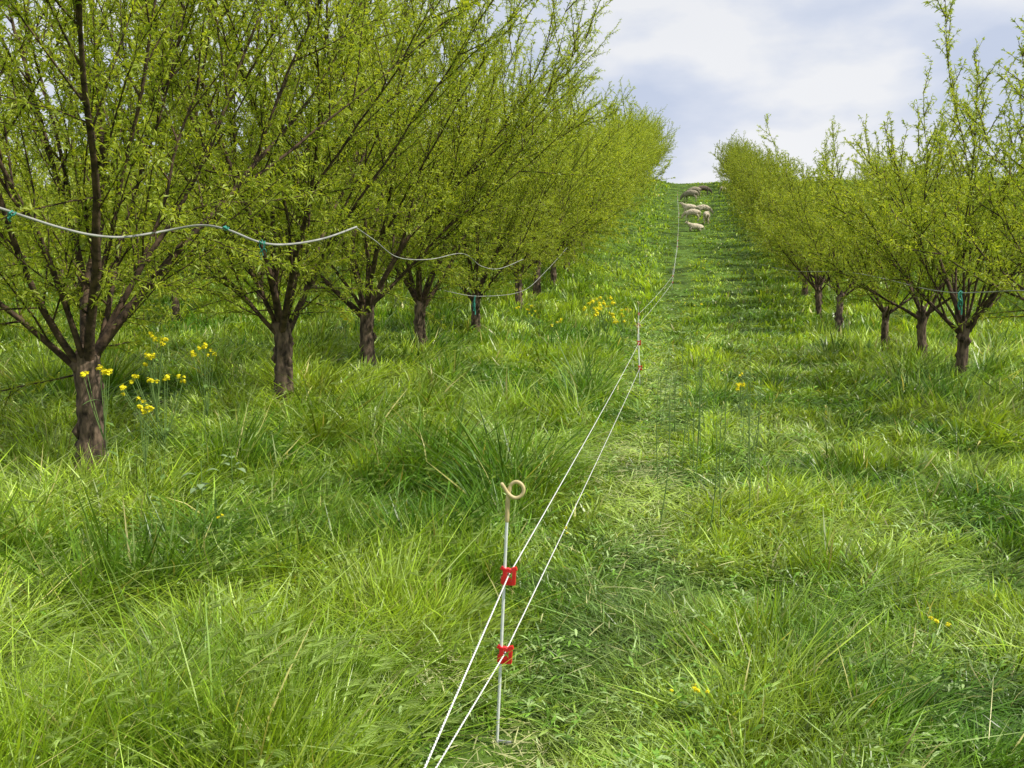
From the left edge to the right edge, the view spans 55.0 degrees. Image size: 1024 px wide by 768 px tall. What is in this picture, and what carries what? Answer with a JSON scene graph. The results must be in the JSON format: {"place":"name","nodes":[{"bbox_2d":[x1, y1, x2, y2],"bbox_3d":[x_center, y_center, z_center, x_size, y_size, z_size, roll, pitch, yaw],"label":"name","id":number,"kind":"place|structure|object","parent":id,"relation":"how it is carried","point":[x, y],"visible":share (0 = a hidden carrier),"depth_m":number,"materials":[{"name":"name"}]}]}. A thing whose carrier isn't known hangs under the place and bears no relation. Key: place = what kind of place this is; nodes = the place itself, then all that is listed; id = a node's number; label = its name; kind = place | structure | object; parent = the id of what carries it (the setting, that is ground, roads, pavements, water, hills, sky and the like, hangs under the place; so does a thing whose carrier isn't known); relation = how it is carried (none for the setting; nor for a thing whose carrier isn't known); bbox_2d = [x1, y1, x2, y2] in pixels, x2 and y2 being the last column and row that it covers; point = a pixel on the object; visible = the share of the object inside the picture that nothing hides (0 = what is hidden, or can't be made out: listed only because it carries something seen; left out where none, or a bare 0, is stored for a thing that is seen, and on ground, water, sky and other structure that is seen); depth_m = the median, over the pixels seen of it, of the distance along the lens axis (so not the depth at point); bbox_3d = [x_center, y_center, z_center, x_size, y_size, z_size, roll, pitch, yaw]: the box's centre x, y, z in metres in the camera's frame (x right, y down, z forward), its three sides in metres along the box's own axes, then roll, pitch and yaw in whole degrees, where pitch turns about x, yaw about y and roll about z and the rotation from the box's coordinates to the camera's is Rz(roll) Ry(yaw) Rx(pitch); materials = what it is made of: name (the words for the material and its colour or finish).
{"place":"outdoors","nodes":[
{"label":"outdoors","id":0,"kind":"place"},
{"bbox_2d":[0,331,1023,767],"bbox_3d":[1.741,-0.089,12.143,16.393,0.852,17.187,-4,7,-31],"label":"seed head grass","id":1,"kind":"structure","parent":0,"point":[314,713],"depth_m":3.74,"materials":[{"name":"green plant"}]},
{"bbox_2d":[0,176,1023,767],"bbox_3d":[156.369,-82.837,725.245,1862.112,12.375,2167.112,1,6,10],"label":"ground","id":2,"kind":"structure","parent":0,"point":[682,241],"depth_m":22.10,"materials":[{"name":"green plant"}]},
{"bbox_2d":[0,153,70,287],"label":"orchard tree","id":3,"kind":"object","parent":2,"relation":"on","point":[28,194],"visible":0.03,"depth_m":28.33,"materials":[{"name":"green plant"}]},
{"bbox_2d":[0,0,83,142],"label":"orchard tree","id":4,"kind":"object","parent":2,"relation":"on","point":[60,129],"visible":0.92,"depth_m":6.56,"materials":[{"name":"green plant"}]},
{"bbox_2d":[0,3,116,341],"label":"orchard tree","id":5,"kind":"object","parent":2,"relation":"on","point":[17,146],"visible":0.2,"depth_m":16.68,"materials":[{"name":"green plant"}]},
{"bbox_2d":[0,127,143,277],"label":"orchard tree","id":6,"kind":"object","parent":2,"relation":"on","point":[49,222],"visible":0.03,"depth_m":32.66,"materials":[{"name":"green plant"}]},
{"bbox_2d":[80,364,119,503],"bbox_3d":[-2.761,0.390,6.613,0.256,1.048,0.175,0,6,-1],"label":"mustard plant","id":7,"kind":"object","parent":2,"relation":"on","point":[105,371],"visible":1,"depth_m":6.61,"materials":[{"name":"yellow plant"}]},
{"bbox_2d":[0,72,213,327],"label":"orchard tree","id":8,"kind":"object","parent":2,"relation":"on","point":[75,309],"visible":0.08,"depth_m":20.48,"materials":[{"name":"green plant"}]},
{"bbox_2d":[125,396,160,524],"bbox_3d":[-2.365,0.516,6.292,0.173,0.875,0.213,-4,7,-31],"label":"mustard plant","id":9,"kind":"object","parent":2,"relation":"on","point":[143,410],"visible":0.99,"depth_m":6.29,"materials":[{"name":"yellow plant"}]},
{"bbox_2d":[119,374,185,490],"bbox_3d":[-2.474,0.412,6.812,0.528,0.988,0.235,1,6,10],"label":"mustard plant","id":10,"kind":"object","parent":2,"relation":"on","point":[163,435],"visible":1,"depth_m":6.77,"materials":[{"name":"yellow plant"}]},
{"bbox_2d":[143,332,167,472],"bbox_3d":[-2.675,0.229,7.334,0.247,1.233,0.216,1,6,10],"label":"mustard plant","id":11,"kind":"object","parent":2,"relation":"on","point":[145,364],"visible":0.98,"depth_m":7.31,"materials":[{"name":"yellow plant"}]},
{"bbox_2d":[18,106,300,323],"bbox_3d":[-8.789,-4.206,24.821,5.608,5.895,5.807,5,8,37],"label":"orchard tree","id":12,"kind":"object","parent":2,"relation":"on","point":[176,308],"visible":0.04,"depth_m":24.97,"materials":[{"name":"green plant"}]},
{"bbox_2d":[181,463,216,501],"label":"broadleaf weed","id":13,"kind":"object","parent":2,"relation":"on","point":[201,485],"visible":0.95,"depth_m":6.55,"materials":[{"name":"green plant"}]},
{"bbox_2d":[190,342,216,484],"bbox_3d":[-2.355,0.250,7.569,0.157,1.148,0.298,-4,8,-36],"label":"mustard plant","id":14,"kind":"object","parent":2,"relation":"on","point":[206,399],"visible":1,"depth_m":7.54,"materials":[{"name":"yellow plant"}]},
{"bbox_2d":[218,451,245,488],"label":"broadleaf weed","id":15,"kind":"object","parent":2,"relation":"on","point":[241,469],"visible":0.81,"depth_m":6.95,"materials":[{"name":"green plant"}]},
{"bbox_2d":[0,0,489,476],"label":"orchard tree","id":16,"kind":"object","parent":2,"relation":"on","point":[88,289],"visible":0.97,"depth_m":7.99,"materials":[{"name":"green plant"}]},
{"bbox_2d":[0,207,356,245],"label":"irrigation hose","id":17,"kind":"object","parent":16,"relation":"attached to","point":[137,235],"visible":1,"depth_m":6.96,"materials":[{"name":"grey plastic"}]},
{"bbox_2d":[153,91,363,302],"bbox_3d":[-7.384,-5.298,28.634,6.552,6.576,6.183,-4,7,-31],"label":"orchard tree","id":18,"kind":"object","parent":2,"relation":"on","point":[261,274],"visible":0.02,"depth_m":29.07,"materials":[{"name":"green plant"}]},
{"bbox_2d":[5,0,545,403],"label":"orchard tree","id":19,"kind":"object","parent":2,"relation":"on","point":[281,326],"visible":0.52,"depth_m":11.02,"materials":[{"name":"green plant"}]},
{"bbox_2d":[243,110,423,292],"bbox_3d":[-6.479,-6.004,33.136,6.378,6.475,6.159,-6,8,-42],"label":"orchard tree","id":20,"kind":"object","parent":2,"relation":"on","point":[314,285],"visible":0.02,"depth_m":32.96,"materials":[{"name":"green plant"}]},
{"bbox_2d":[67,0,623,368],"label":"orchard tree","id":21,"kind":"object","parent":2,"relation":"on","point":[368,336],"visible":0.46,"depth_m":14.29,"materials":[{"name":"green plant"}]},
{"bbox_2d":[310,136,431,268],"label":"orchard tree","id":22,"kind":"object","parent":2,"relation":"on","point":[374,231],"visible":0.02,"depth_m":37.17,"materials":[{"name":"green plant"}]},
{"bbox_2d":[188,0,599,350],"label":"orchard tree","id":23,"kind":"object","parent":2,"relation":"on","point":[421,299],"visible":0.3,"depth_m":17.07,"materials":[{"name":"green plant"}]},
{"bbox_2d":[356,228,522,268],"bbox_3d":[-0.656,-1.899,14.616,0.012,0.356,10.125,1,6,10],"label":"irrigation hose","id":24,"kind":"object","parent":23,"relation":"attached to","point":[427,259],"visible":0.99,"depth_m":12.07,"materials":[{"name":"grey plastic"}]},
{"bbox_2d":[311,12,621,331],"bbox_3d":[-0.554,-4.466,21.961,6.251,7.228,7.556,2,6,16],"label":"orchard tree","id":25,"kind":"object","parent":2,"relation":"on","point":[524,190],"visible":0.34,"depth_m":21.88,"materials":[{"name":"green plant"}]},
{"bbox_2d":[495,480,525,743],"bbox_3d":[-0.020,0.857,3.344,0.085,1.081,0.026,4,7,10],"label":"fence post","id":26,"kind":"object","parent":2,"relation":"on","point":[510,581],"visible":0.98,"depth_m":3.32,"materials":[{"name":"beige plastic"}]},
{"bbox_2d":[424,206,678,767],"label":"fence wire","id":27,"kind":"object","parent":26,"relation":"attached to","point":[440,731],"visible":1,"depth_m":2.93,"materials":[{"name":"white metal"}]},
{"bbox_2d":[435,199,678,767],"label":"fence wire","id":28,"kind":"object","parent":26,"relation":"attached to","point":[443,755],"visible":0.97,"depth_m":3.75,"materials":[{"name":"white metal"}]},
{"bbox_2d":[0,269,1023,767],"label":"leafy weeds","id":29,"kind":"object","parent":2,"relation":"on","point":[686,685],"visible":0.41,"depth_m":4.76,"materials":[{"name":"green plant"}]},
{"bbox_2d":[420,71,655,308],"bbox_3d":[0.227,-5.596,27.674,6.660,7.337,7.029,4,7,32],"label":"orchard tree","id":30,"kind":"object","parent":2,"relation":"on","point":[518,286],"visible":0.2,"depth_m":27.79,"materials":[{"name":"green plant"}]},
{"bbox_2d":[418,78,661,295],"bbox_3d":[0.599,-6.172,31.691,6.831,7.181,7.074,5,8,37],"label":"orchard tree","id":31,"kind":"object","parent":2,"relation":"on","point":[537,280],"visible":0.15,"depth_m":31.85,"materials":[{"name":"green plant"}]},
{"bbox_2d":[475,104,652,284],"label":"orchard tree","id":32,"kind":"object","parent":2,"relation":"on","point":[553,274],"visible":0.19,"depth_m":35.11,"materials":[{"name":"green plant"}]},
{"bbox_2d":[493,104,641,262],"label":"orchard tree","id":33,"kind":"object","parent":2,"relation":"on","point":[635,158],"visible":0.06,"depth_m":42.35,"materials":[{"name":"green plant"}]},
{"bbox_2d":[494,94,647,273],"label":"orchard tree","id":34,"kind":"object","parent":2,"relation":"on","point":[613,147],"visible":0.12,"depth_m":38.33,"materials":[{"name":"green plant"}]},
{"bbox_2d":[529,116,657,238],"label":"orchard tree","id":35,"kind":"object","parent":2,"relation":"on","point":[645,168],"visible":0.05,"depth_m":50.36,"materials":[{"name":"green plant"}]},
{"bbox_2d":[583,302,605,347],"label":"mustard plant","id":36,"kind":"object","parent":2,"relation":"on","point":[596,314],"visible":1,"depth_m":18.36,"materials":[{"name":"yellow plant"}]},
{"bbox_2d":[590,296,613,350],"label":"mustard plant","id":37,"kind":"object","parent":2,"relation":"on","point":[604,319],"visible":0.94,"depth_m":18.72,"materials":[{"name":"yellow plant"}]},
{"bbox_2d":[546,96,658,252],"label":"orchard tree","id":38,"kind":"object","parent":2,"relation":"on","point":[629,131],"visible":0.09,"depth_m":45.65,"materials":[{"name":"green plant"}]},
{"bbox_2d":[598,300,614,348],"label":"mustard plant","id":39,"kind":"object","parent":2,"relation":"on","point":[611,313],"visible":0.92,"depth_m":18.79,"materials":[{"name":"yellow plant"}]},
{"bbox_2d":[569,104,664,201],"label":"orchard tree","id":40,"kind":"object","parent":2,"relation":"on","point":[638,145],"visible":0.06,"depth_m":61.39,"materials":[{"name":"green plant"}]},
{"bbox_2d":[560,111,674,232],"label":"orchard tree","id":41,"kind":"object","parent":2,"relation":"on","point":[660,172],"visible":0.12,"depth_m":53.15,"materials":[{"name":"green plant"}]},
{"bbox_2d":[573,107,663,208],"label":"orchard tree","id":42,"kind":"object","parent":2,"relation":"on","point":[650,161],"visible":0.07,"depth_m":57.93,"materials":[{"name":"green plant"}]},
{"bbox_2d":[609,309,631,347],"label":"mustard plant","id":43,"kind":"object","parent":2,"relation":"on","point":[617,327],"visible":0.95,"depth_m":19.07,"materials":[{"name":"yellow plant"}]},
{"bbox_2d":[578,94,668,199],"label":"orchard tree","id":44,"kind":"object","parent":2,"relation":"on","point":[646,125],"visible":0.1,"depth_m":71.99,"materials":[{"name":"green plant"}]},
{"bbox_2d":[587,115,663,206],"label":"orchard tree","id":45,"kind":"object","parent":2,"relation":"on","point":[644,148],"visible":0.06,"depth_m":68.56,"materials":[{"name":"green plant"}]},
{"bbox_2d":[592,111,661,211],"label":"orchard tree","id":46,"kind":"object","parent":2,"relation":"on","point":[636,145],"visible":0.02,"depth_m":64.56,"materials":[{"name":"green plant"}]},
{"bbox_2d":[595,119,665,189],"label":"orchard tree","id":47,"kind":"object","parent":2,"relation":"on","point":[649,143],"visible":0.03,"depth_m":74.88,"materials":[{"name":"green plant"}]},
{"bbox_2d":[595,114,666,183],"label":"orchard tree","id":48,"kind":"object","parent":2,"relation":"on","point":[651,127],"visible":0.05,"depth_m":79.69,"materials":[{"name":"green plant"}]},
{"bbox_2d":[604,102,672,182],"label":"orchard tree","id":49,"kind":"object","parent":2,"relation":"on","point":[653,133],"visible":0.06,"depth_m":86.72,"materials":[{"name":"green plant"}]},
{"bbox_2d":[604,104,675,172],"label":"orchard tree","id":50,"kind":"object","parent":2,"relation":"on","point":[659,117],"visible":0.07,"depth_m":93.93,"materials":[{"name":"green plant"}]},
{"bbox_2d":[614,111,674,171],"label":"orchard tree","id":51,"kind":"object","parent":2,"relation":"on","point":[659,138],"visible":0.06,"depth_m":81.42,"materials":[{"name":"green plant"}]},
{"bbox_2d":[620,100,676,166],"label":"orchard tree","id":52,"kind":"object","parent":2,"relation":"on","point":[667,135],"visible":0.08,"depth_m":97.59,"materials":[{"name":"green plant"}]},
{"bbox_2d":[654,364,666,482],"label":"weed stalk","id":53,"kind":"object","parent":2,"relation":"on","point":[656,426],"visible":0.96,"depth_m":7.46,"materials":[{"name":"green plant"}]},
{"bbox_2d":[656,401,674,533],"bbox_3d":[0.944,0.510,6.074,0.111,0.892,0.104,1,6,10],"label":"weed stalk","id":54,"kind":"object","parent":2,"relation":"on","point":[668,462],"visible":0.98,"depth_m":6.06,"materials":[{"name":"green plant"}]},
{"bbox_2d":[681,372,690,472],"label":"weed stalk","id":55,"kind":"object","parent":2,"relation":"on","point":[684,434],"visible":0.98,"depth_m":8.01,"materials":[{"name":"green plant"}]},
{"bbox_2d":[679,348,698,465],"bbox_3d":[1.483,0.210,8.227,0.137,1.016,0.123,-3,7,-23],"label":"weed stalk","id":56,"kind":"object","parent":2,"relation":"on","point":[685,409],"visible":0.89,"depth_m":8.24,"materials":[{"name":"green plant"}]},
{"bbox_2d":[680,190,697,201],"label":"sheep","id":57,"kind":"object","parent":2,"relation":"on","point":[687,193],"visible":1,"depth_m":77.69},
{"bbox_2d":[670,684,708,723],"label":"mustard plant","id":58,"kind":"object","parent":2,"relation":"on","point":[697,690],"visible":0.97,"depth_m":3.47,"materials":[{"name":"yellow plant"}]},
{"bbox_2d":[681,209,700,220],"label":"sheep","id":59,"kind":"object","parent":2,"relation":"on","point":[696,212],"visible":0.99,"depth_m":64.22},
{"bbox_2d":[685,221,703,230],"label":"sheep","id":60,"kind":"object","parent":2,"relation":"on","point":[696,226],"visible":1,"depth_m":58.92},
{"bbox_2d":[693,358,703,472],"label":"weed stalk","id":61,"kind":"object","parent":2,"relation":"on","point":[694,413],"visible":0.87,"depth_m":7.99,"materials":[{"name":"green plant"}]},
{"bbox_2d":[695,367,703,484],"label":"weed stalk","id":62,"kind":"object","parent":2,"relation":"on","point":[699,423],"visible":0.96,"depth_m":7.44,"materials":[{"name":"green plant"}]},
{"bbox_2d":[692,353,708,464],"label":"weed stalk","id":63,"kind":"object","parent":2,"relation":"on","point":[699,408],"visible":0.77,"depth_m":8.14,"materials":[{"name":"green plant"}]},
{"bbox_2d":[695,204,712,215],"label":"sheep","id":64,"kind":"object","parent":2,"relation":"on","point":[703,207],"visible":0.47,"depth_m":67.45},
{"bbox_2d":[707,419,721,540],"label":"weed stalk","id":65,"kind":"object","parent":2,"relation":"on","point":[713,481],"visible":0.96,"depth_m":5.92,"materials":[{"name":"green plant"}]},
{"bbox_2d":[717,400,728,523],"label":"weed stalk","id":66,"kind":"object","parent":2,"relation":"on","point":[720,492],"visible":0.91,"depth_m":6.07,"materials":[{"name":"green plant"}]},
{"bbox_2d":[717,376,732,488],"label":"weed stalk","id":67,"kind":"object","parent":2,"relation":"on","point":[725,428],"visible":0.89,"depth_m":7.14,"materials":[{"name":"green plant"}]},
{"bbox_2d":[708,134,753,181],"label":"orchard tree","id":68,"kind":"object","parent":2,"relation":"on","point":[739,141],"visible":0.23,"depth_m":88.01,"materials":[{"name":"green plant"}]},
{"bbox_2d":[714,129,748,183],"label":"orchard tree","id":69,"kind":"object","parent":2,"relation":"on","point":[725,149],"visible":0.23,"depth_m":92.15,"materials":[{"name":"green plant"}]},
{"bbox_2d":[712,138,760,182],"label":"orchard tree","id":70,"kind":"object","parent":2,"relation":"on","point":[719,172],"visible":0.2,"depth_m":84.63,"materials":[{"name":"green plant"}]},
{"bbox_2d":[734,372,751,446],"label":"mustard plant","id":71,"kind":"object","parent":2,"relation":"on","point":[742,384],"visible":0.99,"depth_m":9.02,"materials":[{"name":"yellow plant"}]},
{"bbox_2d":[727,144,760,188],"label":"orchard tree","id":72,"kind":"object","parent":2,"relation":"on","point":[730,160],"visible":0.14,"depth_m":77.41,"materials":[{"name":"green plant"}]},
{"bbox_2d":[717,139,774,198],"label":"orchard tree","id":73,"kind":"object","parent":2,"relation":"on","point":[732,174],"visible":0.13,"depth_m":69.51,"materials":[{"name":"green plant"}]},
{"bbox_2d":[740,380,754,523],"bbox_3d":[1.456,0.452,6.099,0.072,0.980,0.121,3,7,28],"label":"weed stalk","id":74,"kind":"object","parent":2,"relation":"on","point":[749,475],"visible":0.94,"depth_m":6.09,"materials":[{"name":"green plant"}]},
{"bbox_2d":[721,141,789,211],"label":"orchard tree","id":75,"kind":"object","parent":2,"relation":"on","point":[735,177],"visible":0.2,"depth_m":66.35,"materials":[{"name":"green plant"}]},
{"bbox_2d":[722,141,795,209],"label":"orchard tree","id":76,"kind":"object","parent":2,"relation":"on","point":[749,165],"visible":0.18,"depth_m":62.22,"materials":[{"name":"green plant"}]},
{"bbox_2d":[722,145,798,213],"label":"orchard tree","id":77,"kind":"object","parent":2,"relation":"on","point":[734,197],"visible":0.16,"depth_m":58.90,"materials":[{"name":"green plant"}]},
{"bbox_2d":[724,151,811,233],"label":"orchard tree","id":78,"kind":"object","parent":2,"relation":"on","point":[756,194],"visible":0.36,"depth_m":51.37,"materials":[{"name":"green plant"}]},
{"bbox_2d":[732,151,816,225],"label":"orchard tree","id":79,"kind":"object","parent":2,"relation":"on","point":[758,172],"visible":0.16,"depth_m":55.12,"materials":[{"name":"green plant"}]},
{"bbox_2d":[729,152,824,256],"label":"orchard tree","id":80,"kind":"object","parent":2,"relation":"on","point":[762,203],"visible":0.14,"depth_m":47.96,"materials":[{"name":"green plant"}]},
{"bbox_2d":[740,165,820,266],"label":"orchard tree","id":81,"kind":"object","parent":2,"relation":"on","point":[751,224],"visible":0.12,"depth_m":44.44,"materials":[{"name":"green plant"}]},
{"bbox_2d":[745,163,861,281],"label":"orchard tree","id":82,"kind":"object","parent":2,"relation":"on","point":[755,235],"visible":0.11,"depth_m":40.74,"materials":[{"name":"green plant"}]},
{"bbox_2d":[749,167,867,295],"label":"orchard tree","id":83,"kind":"object","parent":2,"relation":"on","point":[804,290],"visible":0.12,"depth_m":37.17,"materials":[{"name":"green plant"}]},
{"bbox_2d":[755,113,876,317],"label":"orchard tree","id":84,"kind":"object","parent":2,"relation":"on","point":[817,287],"visible":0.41,"depth_m":29.63,"materials":[{"name":"green plant"}]},
{"bbox_2d":[761,157,883,303],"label":"orchard tree","id":85,"kind":"object","parent":2,"relation":"on","point":[785,259],"visible":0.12,"depth_m":33.66,"materials":[{"name":"green plant"}]},
{"bbox_2d":[755,131,947,330],"bbox_3d":[9.239,-3.886,25.981,4.181,5.848,4.489,-1,6,-13],"label":"orchard tree","id":86,"kind":"object","parent":2,"relation":"on","point":[839,318],"visible":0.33,"depth_m":25.99,"materials":[{"name":"green plant"}]},
{"bbox_2d":[843,144,903,210],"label":"orchard tree","id":87,"kind":"object","parent":2,"relation":"on","point":[855,182],"visible":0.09,"depth_m":67.31,"materials":[{"name":"green plant"}]},
{"bbox_2d":[867,147,931,216],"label":"orchard tree","id":88,"kind":"object","parent":2,"relation":"on","point":[897,170],"visible":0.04,"depth_m":57.94,"materials":[{"name":"green plant"}]},
{"bbox_2d":[806,114,995,351],"bbox_3d":[7.528,-2.758,19.294,3.493,5.026,3.671,4,7,31],"label":"orchard tree","id":89,"kind":"object","parent":2,"relation":"on","point":[886,311],"visible":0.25,"depth_m":19.42,"materials":[{"name":"green plant"}]},
{"bbox_2d":[796,53,1023,358],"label":"orchard tree","id":90,"kind":"object","parent":2,"relation":"on","point":[922,315],"visible":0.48,"depth_m":17.00,"materials":[{"name":"green plant"}]},
{"bbox_2d":[885,151,934,216],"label":"orchard tree","id":91,"kind":"object","parent":2,"relation":"on","point":[906,177],"visible":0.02,"depth_m":53.67,"materials":[{"name":"green plant"}]},
{"bbox_2d":[832,0,1023,378],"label":"orchard tree","id":92,"kind":"object","parent":2,"relation":"on","point":[964,340],"visible":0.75,"depth_m":13.69,"materials":[{"name":"green plant"}]},
{"bbox_2d":[761,264,1023,292],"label":"trellis wire","id":93,"kind":"object","parent":92,"relation":"attached to","point":[917,287],"visible":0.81,"depth_m":12.81,"materials":[{"name":"grey metal"}]},
{"bbox_2d":[957,290,962,314],"bbox_3d":[5.261,-0.956,11.548,0.052,0.288,0.083,6,9,44],"label":"tie ribbon","id":94,"kind":"object","parent":93,"relation":"hanging from","point":[959,294],"visible":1,"depth_m":11.54,"materials":[{"name":"teal plastic"}]},
{"bbox_2d":[928,616,951,655],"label":"mustard plant","id":95,"kind":"object","parent":2,"relation":"on","point":[934,634],"visible":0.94,"depth_m":4.07,"materials":[{"name":"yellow plant"}]},
{"bbox_2d":[874,16,1023,332],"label":"orchard tree","id":96,"kind":"object","parent":2,"relation":"on","point":[990,280],"visible":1,"depth_m":10.46,"materials":[{"name":"green plant"}]},
{"bbox_2d":[937,164,1022,270],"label":"orchard tree","id":97,"kind":"object","parent":2,"relation":"on","point":[987,210],"visible":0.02,"depth_m":40.15,"materials":[{"name":"green plant"}]},
{"bbox_2d":[974,166,1023,287],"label":"orchard tree","id":98,"kind":"object","parent":2,"relation":"on","point":[1001,234],"visible":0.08,"depth_m":36.20,"materials":[{"name":"green plant"}]},
{"bbox_2d":[0,0,1023,187],"label":"sky","id":99,"kind":"structure","parent":0,"point":[719,67],"materials":[{"name":"white"}]},
{"bbox_2d":[377,339,804,767],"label":"dry straw","id":100,"kind":"object","parent":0,"point":[520,752],"visible":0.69,"depth_m":4.20,"materials":[{"name":"plant"}]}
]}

